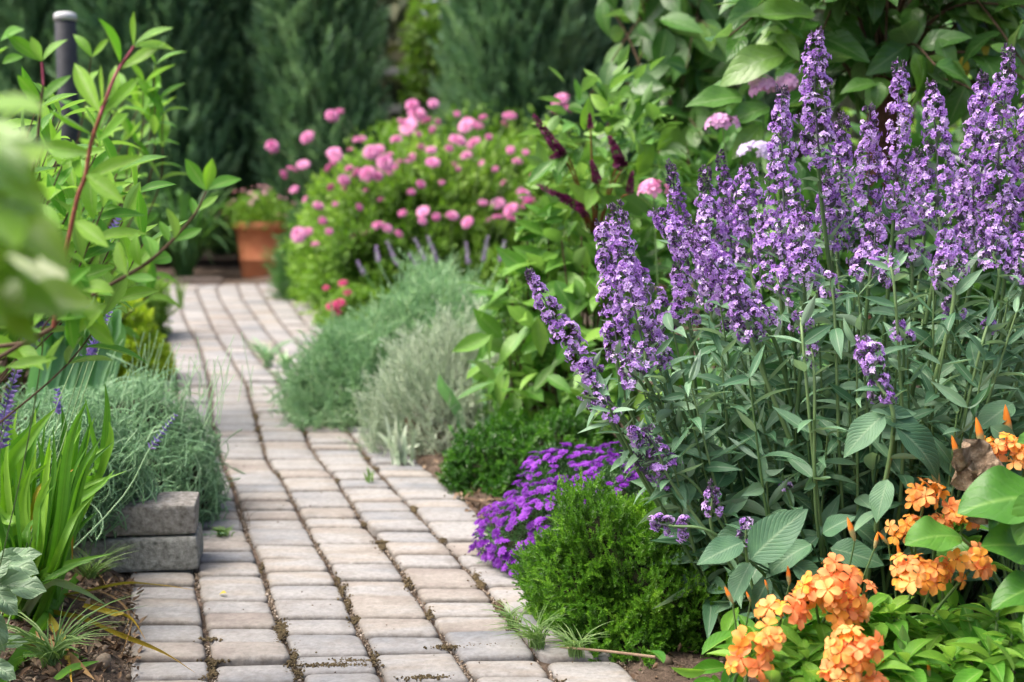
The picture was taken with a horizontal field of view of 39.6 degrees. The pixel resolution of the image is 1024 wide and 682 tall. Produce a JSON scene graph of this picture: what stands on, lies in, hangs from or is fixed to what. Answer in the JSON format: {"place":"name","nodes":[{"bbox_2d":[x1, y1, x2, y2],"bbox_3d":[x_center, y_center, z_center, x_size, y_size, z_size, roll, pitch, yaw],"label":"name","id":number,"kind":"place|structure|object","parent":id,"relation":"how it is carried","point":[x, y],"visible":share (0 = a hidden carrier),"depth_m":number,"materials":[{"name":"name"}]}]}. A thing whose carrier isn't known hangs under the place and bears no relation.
{"place":"outdoors","nodes":[
{"label":"outdoors","id":0,"kind":"place"},
{"bbox_2d":[130,284,636,681],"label":"path","id":1,"kind":"structure","parent":0,"point":[289,557],"depth_m":3.58,"materials":[{"name":"grey stone"}]},
{"bbox_2d":[174,276,187,307],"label":"weed","id":2,"kind":"object","parent":1,"relation":"on","point":[180,297],"visible":0.94,"depth_m":10.14,"materials":[{"name":"green plant"}]},
{"bbox_2d":[210,525,234,536],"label":"weed","id":3,"kind":"object","parent":1,"relation":"on","point":[223,530],"visible":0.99,"depth_m":3.88,"materials":[{"name":"green plant"}]},
{"bbox_2d":[242,337,296,366],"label":"weed","id":4,"kind":"object","parent":1,"relation":"on","point":[266,357],"visible":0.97,"depth_m":7.13,"materials":[{"name":"green plant"}]},
{"bbox_2d":[273,349,301,369],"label":"weed","id":5,"kind":"object","parent":1,"relation":"on","point":[284,358],"visible":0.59,"depth_m":7.02,"materials":[{"name":"green plant"}]},
{"bbox_2d":[363,465,374,482],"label":"weed","id":6,"kind":"object","parent":1,"relation":"on","point":[368,476],"visible":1,"depth_m":4.54,"materials":[{"name":"green plant"}]},
{"bbox_2d":[174,379,566,681],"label":"moss","id":7,"kind":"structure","parent":1,"relation":"on","point":[280,629],"depth_m":3.09,"materials":[{"name":"green plant"}]},
{"bbox_2d":[122,352,631,681],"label":"joint grit","id":8,"kind":"object","parent":1,"relation":"on","point":[272,607],"visible":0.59,"depth_m":3.48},
{"bbox_2d":[377,413,419,465],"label":"weed","id":9,"kind":"object","parent":1,"relation":"on","point":[400,449],"visible":1,"depth_m":4.80,"materials":[{"name":"green plant"}]},
{"bbox_2d":[479,599,530,626],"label":"grass tuft","id":10,"kind":"object","parent":1,"relation":"on","point":[510,617],"visible":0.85,"depth_m":3.12,"materials":[{"name":"green plant"}]},
{"bbox_2d":[483,603,576,650],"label":"grass tuft","id":11,"kind":"object","parent":1,"relation":"on","point":[535,637],"visible":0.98,"depth_m":2.97,"materials":[{"name":"green plant"}]},
{"bbox_2d":[537,616,608,659],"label":"grass tuft","id":12,"kind":"object","parent":1,"relation":"on","point":[570,643],"visible":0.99,"depth_m":2.92,"materials":[{"name":"green plant"}]},
{"bbox_2d":[560,647,655,658],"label":"fallen twig","id":13,"kind":"object","parent":1,"relation":"on","point":[623,653],"visible":1,"depth_m":2.86,"materials":[{"name":"brown wood"}]},
{"bbox_2d":[0,208,1022,681],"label":"ground","id":14,"kind":"structure","parent":0,"point":[224,268],"depth_m":3.25,"materials":[{"name":"soil"}]},
{"bbox_2d":[0,547,46,680],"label":"lobed leaf plant","id":15,"kind":"object","parent":14,"relation":"on","point":[18,568],"visible":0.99,"depth_m":2.76,"materials":[{"name":"green plant"}]},
{"bbox_2d":[0,0,88,179],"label":"conifer","id":16,"kind":"object","parent":14,"relation":"on","point":[33,19],"visible":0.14,"depth_m":14.51,"materials":[{"name":"green plant"}]},
{"bbox_2d":[0,94,99,348],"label":"pale leaved shrub","id":17,"kind":"object","parent":14,"relation":"on","point":[35,263],"visible":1,"depth_m":1.14,"materials":[{"name":"green plant"}]},
{"bbox_2d":[0,217,127,654],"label":"blue sage","id":18,"kind":"object","parent":14,"relation":"on","point":[8,405],"visible":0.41,"depth_m":2.61,"materials":[{"name":"plant"}]},
{"bbox_2d":[53,11,81,199],"bbox_3d":[-1.847,-0.500,5.984,0.094,1.735,0.094,0,7,0],"label":"garden post","id":19,"kind":"object","parent":14,"relation":"on","point":[66,50],"visible":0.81,"depth_m":5.87,"materials":[{"name":"grey metal"}]},
{"bbox_2d":[0,593,146,669],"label":"grass tuft","id":20,"kind":"object","parent":14,"relation":"on","point":[47,653],"visible":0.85,"depth_m":2.81,"materials":[{"name":"green plant"}]},
{"bbox_2d":[24,306,125,416],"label":"iris leaves","id":21,"kind":"object","parent":14,"relation":"on","point":[117,333],"visible":0.19,"depth_m":4.53,"materials":[{"name":"green plant"}]},
{"bbox_2d":[0,35,187,422],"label":"bright leafy shrub","id":22,"kind":"object","parent":14,"relation":"on","point":[149,95],"visible":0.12,"depth_m":5.12,"materials":[{"name":"green plant"}]},
{"bbox_2d":[0,384,193,681],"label":"daylily","id":23,"kind":"object","parent":14,"relation":"on","point":[51,515],"visible":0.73,"depth_m":3.04,"materials":[{"name":"green plant"}]},
{"bbox_2d":[70,538,138,578],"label":"grass tuft","id":24,"kind":"object","parent":14,"relation":"on","point":[89,572],"visible":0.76,"depth_m":3.40,"materials":[{"name":"green plant"}]},
{"bbox_2d":[0,12,240,422],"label":"glossy shrub","id":25,"kind":"object","parent":14,"relation":"on","point":[75,225],"visible":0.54,"depth_m":2.10,"materials":[{"name":"green plant"}]},
{"bbox_2d":[73,412,177,548],"bbox_3d":[-0.970,0.385,3.343,0.374,0.424,0.034,-2,7,-17],"label":"blue sage","id":26,"kind":"object","parent":14,"relation":"on","point":[150,447],"visible":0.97,"depth_m":3.36,"materials":[{"name":"plant"}]},
{"bbox_2d":[0,331,253,557],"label":"grey wiry mound","id":27,"kind":"object","parent":14,"relation":"on","point":[181,457],"visible":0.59,"depth_m":3.90,"materials":[{"name":"plant"}]},
{"bbox_2d":[91,258,177,335],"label":"green shrub","id":28,"kind":"object","parent":14,"relation":"on","point":[161,314],"visible":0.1,"depth_m":8.44,"materials":[{"name":"green plant"}]},
{"bbox_2d":[70,522,203,572],"bbox_3d":[-1.000,0.523,3.588,0.425,0.090,0.174,-1,7,-7],"label":"concrete block","id":29,"kind":"object","parent":14,"relation":"on","point":[170,552],"depth_m":3.52,"materials":[{"name":"grey concrete"}]},
{"bbox_2d":[77,491,199,537],"bbox_3d":[-0.994,0.437,3.579,0.403,0.081,0.165,-1,7,-9],"label":"concrete block","id":30,"kind":"object","parent":29,"relation":"on","point":[169,513],"depth_m":3.52,"materials":[{"name":"grey concrete"}]},
{"bbox_2d":[97,298,176,387],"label":"chartreuse shrub","id":31,"kind":"object","parent":14,"relation":"on","point":[139,320],"visible":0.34,"depth_m":6.51,"materials":[{"name":"green plant"}]},
{"bbox_2d":[44,0,249,266],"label":"conifer","id":32,"kind":"object","parent":14,"relation":"on","point":[199,134],"visible":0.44,"depth_m":13.60,"materials":[{"name":"green plant"}]},
{"bbox_2d":[97,178,211,256],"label":"strap leaf plant","id":33,"kind":"object","parent":14,"relation":"on","point":[133,225],"visible":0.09,"depth_m":12.46,"materials":[{"name":"plant"}]},
{"bbox_2d":[116,180,249,276],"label":"potted plant","id":34,"kind":"object","parent":14,"relation":"on","point":[184,264],"visible":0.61,"depth_m":12.78,"materials":[{"name":"green plant"}]},
{"bbox_2d":[157,277,222,283],"bbox_3d":[-2.925,-0.513,12.249,0.868,0.077,0.041,0,7,0],"label":"edging board","id":35,"kind":"object","parent":14,"relation":"on","point":[215,280],"visible":0.4,"depth_m":12.23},
{"bbox_2d":[140,0,271,262],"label":"conifer","id":36,"kind":"object","parent":14,"relation":"on","point":[242,79],"visible":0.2,"depth_m":14.07,"materials":[{"name":"green plant"}]},
{"bbox_2d":[230,496,252,527],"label":"weed","id":37,"kind":"object","parent":14,"relation":"on","point":[243,516],"visible":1,"depth_m":3.98,"materials":[{"name":"green plant"}]},
{"bbox_2d":[233,220,288,277],"bbox_3d":[-2.276,-0.838,12.963,0.525,0.507,0.525,0,7,0],"label":"flower pot","id":38,"kind":"object","parent":14,"relation":"on","point":[252,242],"visible":0.68,"depth_m":12.77,"materials":[{"name":"ceramic"}]},
{"bbox_2d":[209,185,297,229],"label":"potted plant","id":39,"kind":"object","parent":38,"relation":"in","point":[270,211],"visible":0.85,"depth_m":12.80,"materials":[{"name":"green plant"}]},
{"bbox_2d":[259,191,314,301],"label":"feathery plant","id":40,"kind":"object","parent":14,"relation":"on","point":[282,284],"visible":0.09,"depth_m":10.79,"materials":[{"name":"green plant"}]},
{"bbox_2d":[240,0,396,231],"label":"conifer","id":41,"kind":"object","parent":14,"relation":"on","point":[315,63],"visible":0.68,"depth_m":13.53,"materials":[{"name":"green plant"}]},
{"bbox_2d":[0,271,696,681],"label":"leaf litter","id":42,"kind":"object","parent":14,"relation":"on","point":[52,671],"visible":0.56,"depth_m":3.02,"materials":[{"name":"brown plant"}]},
{"bbox_2d":[311,280,393,325],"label":"bedding plant","id":43,"kind":"object","parent":14,"relation":"on","point":[352,295],"visible":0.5,"depth_m":8.89,"materials":[{"name":"green plant"}]},
{"bbox_2d":[378,67,436,112],"bbox_3d":[-2.768,-2.006,16.215,7.048,2.233,0.112,0,7,0],"label":"rail fence","id":44,"kind":"object","parent":14,"relation":"on","point":[394,71],"visible":0.02,"depth_m":16.04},
{"bbox_2d":[392,0,448,137],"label":"climbing shrub","id":45,"kind":"object","parent":14,"relation":"on","point":[422,24],"visible":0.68,"depth_m":14.48,"materials":[{"name":"green plant"}]},
{"bbox_2d":[262,243,592,432],"bbox_3d":[-0.262,-0.003,6.049,1.499,0.812,1.916,0,7,0],"label":"cotton lavender","id":46,"kind":"object","parent":14,"relation":"on","point":[342,354],"visible":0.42,"depth_m":5.56,"materials":[{"name":"green plant"}]},
{"bbox_2d":[355,235,505,301],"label":"lavender","id":47,"kind":"object","parent":14,"relation":"on","point":[435,255],"visible":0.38,"depth_m":6.90,"materials":[{"name":"plant"}]},
{"bbox_2d":[336,287,538,460],"bbox_3d":[-0.222,0.152,5.162,0.822,0.693,0.732,0,7,0],"label":"silver shrub","id":48,"kind":"object","parent":14,"relation":"on","point":[417,403],"visible":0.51,"depth_m":5.04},
{"bbox_2d":[265,93,627,314],"bbox_3d":[-0.359,-0.891,9.999,2.725,1.665,2.507,0,7,0],"label":"pink flower bush","id":49,"kind":"object","parent":14,"relation":"on","point":[401,190],"visible":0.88,"depth_m":9.54,"materials":[{"name":"plant"}]},
{"bbox_2d":[437,360,498,439],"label":"tulip leaves","id":50,"kind":"object","parent":14,"relation":"on","point":[444,389],"visible":0.5,"depth_m":4.94,"materials":[{"name":"green plant"}]},
{"bbox_2d":[465,497,500,509],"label":"fallen twig","id":51,"kind":"object","parent":14,"relation":"on","point":[475,500],"visible":0.69,"depth_m":4.20,"materials":[{"name":"brown wood"}]},
{"bbox_2d":[345,99,627,188],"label":"hedge shrub","id":52,"kind":"object","parent":14,"relation":"on","point":[446,133],"visible":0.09,"depth_m":12.97,"materials":[{"name":"plant"}]},
{"bbox_2d":[425,0,620,205],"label":"conifer","id":53,"kind":"object","parent":14,"relation":"on","point":[493,50],"visible":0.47,"depth_m":13.22,"materials":[{"name":"green plant"}]},
{"bbox_2d":[435,402,626,500],"bbox_3d":[0.069,0.346,4.487,0.627,0.311,0.564,0,7,0],"label":"boxwood ball","id":54,"kind":"object","parent":14,"relation":"on","point":[495,454],"visible":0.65,"depth_m":4.39,"materials":[{"name":"green plant"}]},
{"bbox_2d":[476,211,585,409],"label":"budding shrub","id":55,"kind":"object","parent":14,"relation":"on","point":[521,286],"visible":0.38,"depth_m":4.86,"materials":[{"name":"green plant"}]},
{"bbox_2d":[44,0,1023,226],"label":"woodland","id":56,"kind":"object","parent":14,"relation":"on","point":[397,18],"visible":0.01,"depth_m":19.36,"materials":[{"name":"plant"}]},
{"bbox_2d":[467,330,635,419],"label":"leafy herb","id":57,"kind":"object","parent":14,"relation":"on","point":[485,371],"visible":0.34,"depth_m":4.83,"materials":[{"name":"green plant"}]},
{"bbox_2d":[468,438,660,576],"bbox_3d":[0.202,0.430,3.671,0.639,0.343,0.568,0,7,0],"label":"aster mound","id":58,"kind":"object","parent":14,"relation":"on","point":[519,527],"visible":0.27,"depth_m":3.58,"materials":[{"name":"purple plant"}]},
{"bbox_2d":[452,44,717,434],"bbox_3d":[0.258,-0.286,4.854,0.830,1.434,0.879,4,8,29],"label":"burgundy spike shrub","id":59,"kind":"object","parent":14,"relation":"on","point":[573,290],"visible":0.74,"depth_m":4.71,"materials":[{"name":"green plant"}]},
{"bbox_2d":[545,0,667,235],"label":"shrub","id":60,"kind":"object","parent":14,"relation":"on","point":[631,62],"visible":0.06,"depth_m":14.17,"materials":[{"name":"green plant"}]},
{"bbox_2d":[506,466,764,668],"bbox_3d":[0.281,0.468,3.135,0.592,0.404,0.618,0,7,0],"label":"boxwood ball","id":61,"kind":"object","parent":14,"relation":"on","point":[592,559],"visible":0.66,"depth_m":2.98,"materials":[{"name":"green plant"}]},
{"bbox_2d":[557,309,717,452],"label":"leafy herb","id":62,"kind":"object","parent":14,"relation":"on","point":[640,398],"visible":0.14,"depth_m":4.57,"materials":[{"name":"green plant"}]},
{"bbox_2d":[637,178,675,364],"bbox_3d":[0.465,-0.023,4.440,0.149,0.965,0.125,-6,9,-41],"label":"phlox","id":63,"kind":"object","parent":14,"relation":"on","point":[652,184],"visible":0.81,"depth_m":4.37,"materials":[{"name":"pink plant"}]},
{"bbox_2d":[575,0,767,306],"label":"slender tree","id":64,"kind":"object","parent":14,"relation":"on","point":[675,32],"visible":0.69,"depth_m":5.84,"materials":[{"name":"green plant"}]},
{"bbox_2d":[572,106,860,407],"bbox_3d":[0.843,-0.308,5.760,1.272,1.260,1.142,-3,8,-22],"label":"backing shrub","id":65,"kind":"object","parent":14,"relation":"on","point":[731,131],"visible":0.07,"depth_m":5.57,"materials":[{"name":"plant"}]},
{"bbox_2d":[646,586,846,681],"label":"orange flower plant","id":66,"kind":"object","parent":14,"relation":"on","point":[767,650],"visible":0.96,"depth_m":2.46,"materials":[{"name":"orange plant"}]},
{"bbox_2d":[704,73,804,311],"bbox_3d":[0.708,-0.155,4.251,0.302,1.274,0.176,-2,7,-17],"label":"phlox","id":67,"kind":"object","parent":14,"relation":"on","point":[790,80],"visible":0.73,"depth_m":4.17,"materials":[{"name":"pink plant"}]},
{"bbox_2d":[736,140,780,356],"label":"hydrangea","id":68,"kind":"object","parent":14,"relation":"on","point":[744,148],"visible":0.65,"depth_m":3.87,"materials":[{"name":"white plant"}]},
{"bbox_2d":[524,25,1023,638],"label":"purple spike plant","id":69,"kind":"object","parent":14,"relation":"on","point":[792,473],"visible":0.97,"depth_m":2.87,"materials":[{"name":"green plant"}]},
{"bbox_2d":[720,566,873,681],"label":"orange flower plant","id":70,"kind":"object","parent":14,"relation":"on","point":[799,614],"visible":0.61,"depth_m":2.54,"materials":[{"name":"orange plant"}]},
{"bbox_2d":[665,136,1023,446],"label":"backing shrub","id":71,"kind":"object","parent":14,"relation":"on","point":[878,289],"visible":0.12,"depth_m":4.12,"materials":[{"name":"plant"}]},
{"bbox_2d":[770,622,925,681],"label":"orange flower plant","id":72,"kind":"object","parent":14,"relation":"on","point":[851,658],"visible":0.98,"depth_m":2.40,"materials":[{"name":"orange plant"}]},
{"bbox_2d":[685,0,1023,318],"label":"broad leaved tree","id":73,"kind":"object","parent":14,"relation":"on","point":[867,43],"visible":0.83,"depth_m":4.28,"materials":[{"name":"green plant"}]},
{"bbox_2d":[692,20,1023,391],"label":"backing shrub","id":74,"kind":"object","parent":14,"relation":"on","point":[917,137],"visible":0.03,"depth_m":5.35,"materials":[{"name":"plant"}]},
{"bbox_2d":[743,517,984,676],"bbox_3d":[0.657,0.520,2.615,0.334,0.418,0.370,6,9,39],"label":"orange flower plant","id":75,"kind":"object","parent":14,"relation":"on","point":[828,591],"visible":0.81,"depth_m":2.50,"materials":[{"name":"orange plant"}]},
{"bbox_2d":[799,75,1023,342],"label":"shrub","id":76,"kind":"object","parent":14,"relation":"on","point":[854,141],"visible":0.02,"depth_m":7.35,"materials":[{"name":"plant"}]},
{"bbox_2d":[861,596,1023,681],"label":"leafy plant","id":77,"kind":"object","parent":14,"relation":"on","point":[958,654],"visible":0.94,"depth_m":2.51,"materials":[{"name":"green plant"}]},
{"bbox_2d":[872,532,1017,670],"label":"orange flower plant","id":78,"kind":"object","parent":14,"relation":"on","point":[928,576],"visible":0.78,"depth_m":2.57,"materials":[{"name":"orange plant"}]},
{"bbox_2d":[884,417,1012,665],"bbox_3d":[0.835,0.417,2.778,0.272,0.563,0.304,0,7,0],"label":"orange flower plant","id":79,"kind":"object","parent":14,"relation":"on","point":[950,517],"visible":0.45,"depth_m":2.66,"materials":[{"name":"orange plant"}]},
{"bbox_2d":[905,432,1023,642],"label":"leaf plant","id":80,"kind":"object","parent":14,"relation":"on","point":[994,495],"visible":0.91,"depth_m":2.49,"materials":[{"name":"green plant"}]},
{"bbox_2d":[950,438,1003,524],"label":"withered leaf","id":81,"kind":"object","parent":80,"relation":"attached to","point":[973,460],"visible":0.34,"depth_m":2.59,"materials":[{"name":"brown plant"}]},
{"bbox_2d":[940,149,1023,198],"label":"bare cane","id":82,"kind":"object","parent":14,"relation":"on","point":[957,158],"visible":0.23,"depth_m":4.20,"materials":[{"name":"plant"}]},
{"bbox_2d":[974,405,1023,643],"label":"orange flower plant","id":83,"kind":"object","parent":14,"relation":"on","point":[1015,449],"visible":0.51,"depth_m":2.70,"materials":[{"name":"orange plant"}]},
{"bbox_2d":[645,59,800,246],"bbox_3d":[2.017,-3.232,15.345,2.259,4.782,2.494,0,7,0],"label":"shrub","id":84,"kind":"object","parent":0,"point":[770,98],"visible":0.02,"depth_m":15.00,"materials":[{"name":"green plant"}]}
]}

